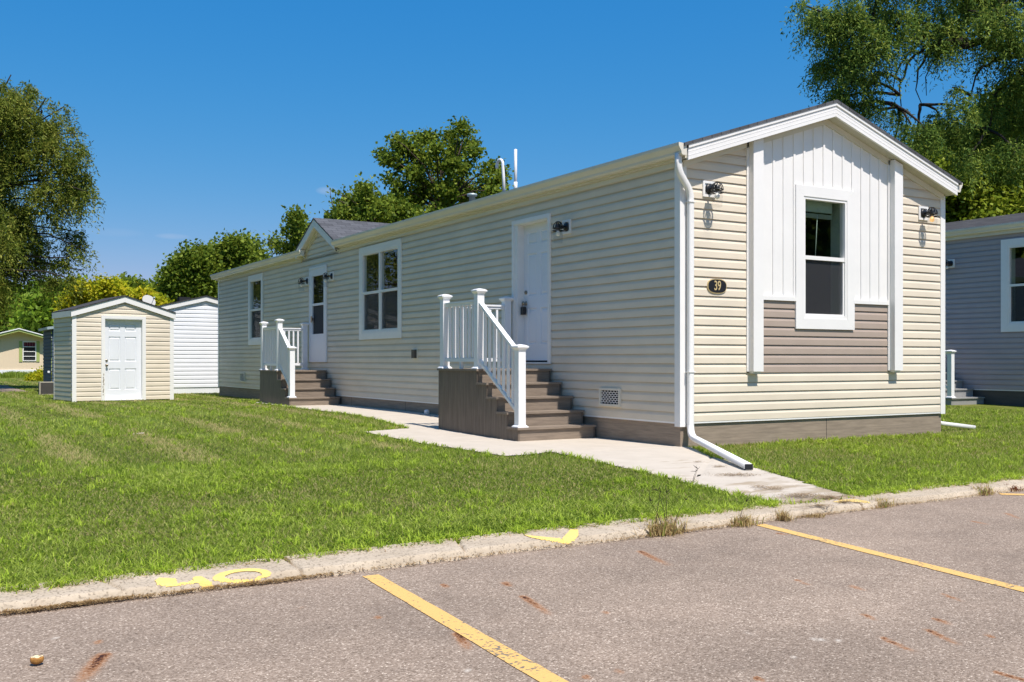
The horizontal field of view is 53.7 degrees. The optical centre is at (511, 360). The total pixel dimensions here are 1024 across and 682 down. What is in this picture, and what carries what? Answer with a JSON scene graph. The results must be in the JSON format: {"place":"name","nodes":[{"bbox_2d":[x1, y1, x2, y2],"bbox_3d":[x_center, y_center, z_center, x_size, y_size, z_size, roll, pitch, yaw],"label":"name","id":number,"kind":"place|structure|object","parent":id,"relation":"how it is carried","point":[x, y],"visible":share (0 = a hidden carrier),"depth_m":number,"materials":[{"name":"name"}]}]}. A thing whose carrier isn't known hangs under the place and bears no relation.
{"place":"outdoors","nodes":[
{"label":"outdoors","id":0,"kind":"place"},
{"bbox_2d":[0,386,27,391],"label":"road","id":1,"kind":"structure","parent":0,"point":[5,388],"depth_m":35.01,"materials":[{"name":"grey asphalt"}]},
{"bbox_2d":[0,371,31,377],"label":"tall grass","id":2,"kind":"structure","parent":0,"point":[13,374],"depth_m":59.40,"materials":[{"name":"green plant"}]},
{"bbox_2d":[0,490,1023,681],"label":"road","id":3,"kind":"structure","parent":0,"point":[754,603],"depth_m":4.19,"materials":[{"name":"grey asphalt"}]},
{"bbox_2d":[30,655,43,663],"bbox_3d":[-1.659,1.046,3.529,0.045,0.026,0.036,0,0,-31],"label":"bread crust","id":4,"kind":"object","parent":3,"relation":"on","point":[37,659],"visible":1,"depth_m":3.52},
{"bbox_2d":[363,574,568,681],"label":"parking line","id":5,"kind":"object","parent":3,"relation":"on","point":[527,666],"visible":1,"depth_m":3.93,"materials":[{"name":"yellow paint"}]},
{"bbox_2d":[0,477,1023,614],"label":"curb","id":6,"kind":"structure","parent":3,"relation":"on","point":[344,562],"depth_m":5.39,"materials":[{"name":"beige concrete"}]},
{"bbox_2d":[155,568,270,587],"bbox_3d":[-1.383,1.042,4.707,0.748,0.075,0.384,0,0,-31],"label":"painted number","id":7,"kind":"object","parent":6,"relation":"on","point":[200,580],"visible":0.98,"depth_m":4.73,"materials":[{"name":"yellow paint"}]},
{"bbox_2d":[526,529,578,543],"bbox_3d":[0.233,1.042,5.838,0.712,0.076,0.484,0,0,-31],"label":"painted mark","id":8,"kind":"object","parent":6,"relation":"on","point":[570,536],"visible":0.98,"depth_m":5.81,"materials":[{"name":"yellow paint"}]},
{"bbox_2d":[633,487,690,536],"bbox_3d":[0.908,0.909,6.131,0.346,0.302,0.488,0,0,26],"label":"weed tuft","id":9,"kind":"object","parent":6,"relation":"on","point":[666,527],"visible":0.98,"depth_m":6.14,"materials":[{"name":"beige plant"}]},
{"bbox_2d":[833,499,870,503],"bbox_3d":[2.451,1.042,7.292,0.588,0.075,0.252,0,0,-31],"label":"painted mark","id":10,"kind":"object","parent":6,"relation":"on","point":[854,500],"visible":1,"depth_m":7.28,"materials":[{"name":"yellow paint"}]},
{"bbox_2d":[969,483,995,495],"bbox_3d":[3.712,1.009,7.990,0.332,0.102,0.223,0,0,-31],"label":"weed tuft","id":11,"kind":"object","parent":6,"relation":"on","point":[986,491],"visible":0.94,"depth_m":7.97,"materials":[{"name":"brown plant"}]},
{"bbox_2d":[0,488,1023,614],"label":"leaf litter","id":12,"kind":"object","parent":3,"relation":"on","point":[78,603],"visible":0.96,"depth_m":4.73,"materials":[{"name":"brown plant"}]},
{"bbox_2d":[722,494,763,526],"bbox_3d":[1.467,0.961,6.500,0.289,0.198,0.228,0,0,-31],"label":"weed tuft","id":13,"kind":"object","parent":3,"relation":"on","point":[741,521],"visible":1,"depth_m":6.48,"materials":[{"name":"beige plant"}]},
{"bbox_2d":[771,507,796,520],"bbox_3d":[1.785,1.009,6.712,0.193,0.102,0.251,0,0,-31],"label":"weed tuft","id":14,"kind":"object","parent":3,"relation":"on","point":[782,516],"visible":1,"depth_m":6.70,"materials":[{"name":"brown plant"}]},
{"bbox_2d":[806,513,826,517],"bbox_3d":[2.057,1.044,6.848,0.174,0.032,0.157,0,0,-31],"label":"weed tuft","id":15,"kind":"object","parent":3,"relation":"on","point":[816,516],"visible":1,"depth_m":6.83,"materials":[{"name":"beige plant"}]},
{"bbox_2d":[869,495,897,507],"bbox_3d":[2.659,1.020,7.318,0.282,0.080,0.219,0,0,-44],"label":"weed tuft","id":16,"kind":"object","parent":3,"relation":"on","point":[884,504],"visible":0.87,"depth_m":7.31,"materials":[{"name":"brown plant"}]},
{"bbox_2d":[757,524,1023,591],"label":"parking line","id":17,"kind":"object","parent":3,"relation":"on","point":[958,573],"visible":1,"depth_m":5.39,"materials":[{"name":"yellow paint"}]},
{"bbox_2d":[997,483,1022,491],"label":"weed tuft","id":18,"kind":"object","parent":3,"relation":"on","point":[1014,487],"visible":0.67,"depth_m":8.22,"materials":[{"name":"brown plant"}]},
{"bbox_2d":[999,493,1023,494],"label":"parking line","id":19,"kind":"object","parent":3,"relation":"on","point":[1010,494],"visible":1,"depth_m":8.00,"materials":[{"name":"yellow paint"}]},
{"bbox_2d":[0,378,1023,593],"bbox_3d":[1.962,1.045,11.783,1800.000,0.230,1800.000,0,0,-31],"label":"ground","id":20,"kind":"structure","parent":0,"point":[1000,407],"depth_m":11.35,"materials":[{"name":"green plant"}]},
{"bbox_2d":[0,277,39,332],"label":"background tree","id":21,"kind":"object","parent":20,"relation":"on","point":[7,316],"visible":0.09,"depth_m":74.24,"materials":[{"name":"green plant"}]},
{"bbox_2d":[0,328,51,372],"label":"mobile home","id":22,"kind":"object","parent":20,"relation":"on","point":[21,350],"visible":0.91,"depth_m":61.44,"materials":[{"name":"beige"}]},
{"bbox_2d":[23,341,35,360],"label":"window","id":23,"kind":"structure","parent":22,"relation":"in","point":[29,352],"depth_m":61.73,"materials":[{"name":"glass"}]},
{"bbox_2d":[5,284,61,340],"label":"background tree","id":24,"kind":"object","parent":20,"relation":"on","point":[36,315],"visible":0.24,"depth_m":68.22,"materials":[{"name":"green plant"}]},
{"bbox_2d":[19,365,51,380],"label":"shrub","id":25,"kind":"object","parent":20,"relation":"on","point":[36,375],"visible":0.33,"depth_m":49.54,"materials":[{"name":"yellow plant"}]},
{"bbox_2d":[38,382,53,394],"bbox_3d":[-13.896,0.831,30.200,0.450,0.378,0.420,0,0,-31],"label":"air conditioner","id":26,"kind":"object","parent":20,"relation":"on","point":[47,388],"visible":0.71,"depth_m":30.00,"materials":[{"name":"grey metal"}]},
{"bbox_2d":[0,74,105,329],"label":"locust tree","id":27,"kind":"object","parent":20,"relation":"on","point":[20,235],"visible":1,"depth_m":34.21,"materials":[{"name":"green plant"}]},
{"bbox_2d":[38,324,71,392],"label":"outbuilding","id":28,"kind":"structure","parent":20,"relation":"on","point":[47,352],"depth_m":31.83,"materials":[{"name":"blue"}]},
{"bbox_2d":[22,273,89,288],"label":"background tree","id":29,"kind":"object","parent":20,"relation":"on","point":[85,276],"depth_m":83.04,"materials":[{"name":"green plant"}]},
{"bbox_2d":[48,273,105,323],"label":"yellow shrub","id":30,"kind":"object","parent":20,"relation":"on","point":[86,297],"visible":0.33,"depth_m":42.44,"materials":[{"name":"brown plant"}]},
{"bbox_2d":[86,272,134,306],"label":"yellow shrub","id":31,"kind":"object","parent":20,"relation":"on","point":[106,287],"visible":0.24,"depth_m":42.48,"materials":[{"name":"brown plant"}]},
{"bbox_2d":[52,295,175,401],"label":"storage shed","id":32,"kind":"structure","parent":20,"relation":"on","point":[123,350],"depth_m":25.40,"materials":[{"name":"beige plastic"}]},
{"bbox_2d":[101,315,145,400],"bbox_3d":[-9.787,-0.058,25.424,1.095,2.115,0.161,0,0,-39],"label":"door","id":33,"kind":"structure","parent":32,"relation":"in","point":[123,338],"depth_m":25.45,"materials":[{"name":"white plastic"}]},
{"bbox_2d":[116,271,154,290],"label":"background tree","id":34,"kind":"object","parent":20,"relation":"on","point":[134,280],"visible":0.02,"depth_m":91.69,"materials":[{"name":"green plant"}]},
{"bbox_2d":[71,295,218,393],"bbox_3d":[-13.615,-0.440,38.297,4.640,3.160,16.100,0,0,-31],"label":"storage shed","id":35,"kind":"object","parent":20,"relation":"on","point":[196,345],"visible":0.23,"depth_m":31.31,"materials":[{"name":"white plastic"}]},
{"bbox_2d":[142,295,155,304],"bbox_3d":[-11.441,-1.735,31.999,0.414,0.680,0.388,0,0,1],"label":"satellite dish","id":36,"kind":"object","parent":35,"relation":"attached to","point":[148,299],"visible":0.69,"depth_m":32.01,"materials":[{"name":"grey"}]},
{"bbox_2d":[130,282,174,305],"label":"yellow shrub","id":37,"kind":"object","parent":20,"relation":"on","point":[142,291],"visible":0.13,"depth_m":42.34,"materials":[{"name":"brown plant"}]},
{"bbox_2d":[142,238,230,302],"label":"oak tree","id":38,"kind":"object","parent":20,"relation":"on","point":[186,271],"visible":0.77,"depth_m":63.34,"materials":[{"name":"green plant"}]},
{"bbox_2d":[208,228,274,271],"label":"oak tree","id":39,"kind":"object","parent":20,"relation":"on","point":[237,250],"visible":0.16,"depth_m":65.31,"materials":[{"name":"green plant"}]},
{"bbox_2d":[262,203,315,258],"bbox_3d":[-7.946,-2.231,37.292,2.457,6.712,4.091,0,0,-31],"label":"young tree","id":40,"kind":"object","parent":20,"relation":"on","point":[296,225],"visible":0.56,"depth_m":36.17,"materials":[{"name":"green plant"}]},
{"bbox_2d":[259,319,340,405],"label":"porch steps","id":41,"kind":"structure","parent":20,"relation":"on","point":[284,382],"depth_m":21.18,"materials":[{"name":"brown wood"}]},
{"bbox_2d":[319,172,427,223],"bbox_3d":[-5.711,-3.123,41.374,4.442,8.504,5.071,0,0,6],"label":"maple tree","id":42,"kind":"object","parent":20,"relation":"on","point":[364,203],"visible":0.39,"depth_m":39.96,"materials":[{"name":"green plant"}]},
{"bbox_2d":[369,115,513,213],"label":"maple tree","id":43,"kind":"object","parent":20,"relation":"on","point":[452,188],"visible":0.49,"depth_m":45.13,"materials":[{"name":"green plant"}]},
{"bbox_2d":[0,465,1021,591],"bbox_3d":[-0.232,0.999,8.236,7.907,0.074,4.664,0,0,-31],"label":"grass","id":44,"kind":"structure","parent":20,"relation":"on","point":[116,514],"depth_m":6.90,"materials":[{"name":"green plant"}]},
{"bbox_2d":[0,378,1023,481],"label":"grass","id":45,"kind":"structure","parent":20,"relation":"on","point":[844,449],"depth_m":11.84,"materials":[{"name":"green plant"}]},
{"bbox_2d":[437,288,595,440],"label":"porch steps","id":46,"kind":"structure","parent":20,"relation":"on","point":[513,398],"depth_m":13.49,"materials":[{"name":"brown wood"}]},
{"bbox_2d":[210,100,975,469],"bbox_3d":[-0.790,-1.496,20.854,6.880,5.133,23.000,0,0,-31],"label":"mobile home","id":47,"kind":"object","parent":20,"relation":"on","point":[812,242],"visible":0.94,"depth_m":13.32,"materials":[{"name":"beige plastic"}]},
{"bbox_2d":[248,273,262,344],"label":"window","id":48,"kind":"structure","parent":47,"relation":"in","point":[255,282],"depth_m":26.48,"materials":[{"name":"white plastic"}]},
{"bbox_2d":[298,277,308,286],"bbox_3d":[-4.693,-1.715,22.688,0.230,0.330,0.196,0,0,-31],"label":"wall lantern","id":49,"kind":"object","parent":47,"relation":"attached to","point":[302,280],"depth_m":22.66,"materials":[{"name":"black plastic"}]},
{"bbox_2d":[309,264,326,361],"bbox_3d":[-4.234,-1.012,22.153,0.135,2.095,1.060,0,0,-31],"label":"storm door","id":50,"kind":"structure","parent":47,"relation":"in","point":[317,286],"depth_m":22.23,"materials":[{"name":"white paint"}]},
{"bbox_2d":[322,271,333,281],"bbox_3d":[-3.907,-1.715,21.370,0.230,0.330,0.196,0,0,-31],"label":"wall lantern","id":51,"kind":"object","parent":47,"relation":"attached to","point":[326,276],"depth_m":21.34,"materials":[{"name":"black plastic"}]},
{"bbox_2d":[359,238,401,339],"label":"window","id":52,"kind":"structure","parent":47,"relation":"in","point":[380,265],"depth_m":19.52,"materials":[{"name":"white plastic"}]},
{"bbox_2d":[512,213,550,363],"bbox_3d":[0.325,-1.006,14.591,0.155,2.108,1.030,0,0,-31],"label":"door","id":53,"kind":"structure","parent":47,"relation":"in","point":[531,236],"depth_m":14.71,"materials":[{"name":"white plastic"}]},
{"bbox_2d":[521,301,525,314],"bbox_3d":[0.166,-0.770,14.851,0.050,0.200,0.070,0,0,-31],"label":"lockbox","id":54,"kind":"object","parent":53,"relation":"hanging from","point":[523,310],"visible":1,"depth_m":14.82,"materials":[{"name":"black metal"}]},
{"bbox_2d":[552,219,570,240],"bbox_3d":[0.656,-1.750,13.723,0.230,0.330,0.196,0,0,-31],"label":"wall lantern","id":55,"kind":"object","parent":47,"relation":"attached to","point":[565,226],"depth_m":13.71,"materials":[{"name":"black plastic"}]},
{"bbox_2d":[702,180,723,198],"bbox_3d":[2.388,-1.960,11.889,0.196,0.330,0.230,0,0,-31],"label":"wall lantern","id":56,"kind":"object","parent":47,"relation":"attached to","point":[711,189],"depth_m":11.92,"materials":[{"name":"black plastic"}]},
{"bbox_2d":[707,279,726,293],"bbox_3d":[2.442,-0.885,12.041,0.300,0.175,0.024,0,0,-31],"label":"house number plaque","id":57,"kind":"object","parent":47,"relation":"attached to","point":[717,286],"visible":1,"depth_m":12.03,"materials":[{"name":"black metal"}]},
{"bbox_2d":[795,184,854,329],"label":"window","id":58,"kind":"structure","parent":47,"relation":"in","point":[824,217],"depth_m":13.09,"materials":[{"name":"white plastic"}]},
{"bbox_2d":[918,206,937,221],"bbox_3d":[5.741,-1.965,13.890,0.196,0.330,0.230,0,0,-31],"label":"wall lantern","id":59,"kind":"object","parent":47,"relation":"attached to","point":[924,212],"depth_m":13.92,"materials":[{"name":"black plastic"}]},
{"bbox_2d":[780,0,1023,207],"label":"locust tree","id":60,"kind":"object","parent":20,"relation":"on","point":[845,61],"visible":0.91,"depth_m":29.39,"materials":[{"name":"green plant"}]},
{"bbox_2d":[905,74,1023,222],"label":"maple tree","id":61,"kind":"object","parent":20,"relation":"on","point":[1003,201],"visible":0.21,"depth_m":41.65,"materials":[{"name":"green plant"}]},
{"bbox_2d":[945,213,1023,406],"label":"mobile home","id":62,"kind":"object","parent":20,"relation":"on","point":[984,307],"visible":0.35,"depth_m":22.43,"materials":[{"name":"grey plastic"}]},
{"bbox_2d":[945,259,954,268],"bbox_3d":[9.965,-2.150,23.103,0.230,0.330,0.196,0,0,-31],"label":"wall lantern","id":63,"kind":"object","parent":62,"relation":"attached to","point":[949,263],"depth_m":23.08,"materials":[{"name":"black plastic"}]},
{"bbox_2d":[1001,238,1023,331],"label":"window","id":64,"kind":"structure","parent":62,"relation":"in","point":[1012,250],"depth_m":21.95,"materials":[{"name":"white plastic"}]},
{"bbox_2d":[0,0,1023,288],"label":"sky","id":65,"kind":"structure","parent":0,"point":[203,118],"materials":[{"name":"blue"}]},
{"bbox_2d":[256,402,846,501],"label":"path","id":66,"kind":"structure","parent":0,"point":[666,459],"depth_m":11.06,"materials":[{"name":"concrete"}]},
{"bbox_2d":[696,461,850,506],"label":"leaf litter","id":67,"kind":"object","parent":66,"relation":"on","point":[810,494],"visible":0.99,"depth_m":7.55,"materials":[{"name":"brown plant"}]},
{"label":"side path","id":68,"kind":"structure","parent":0,"visible":0},
{"bbox_2d":[945,350,984,404],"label":"porch steps","id":69,"kind":"structure","parent":68,"relation":"on","point":[956,393],"depth_m":22.00,"materials":[{"name":"grey"}]}
]}

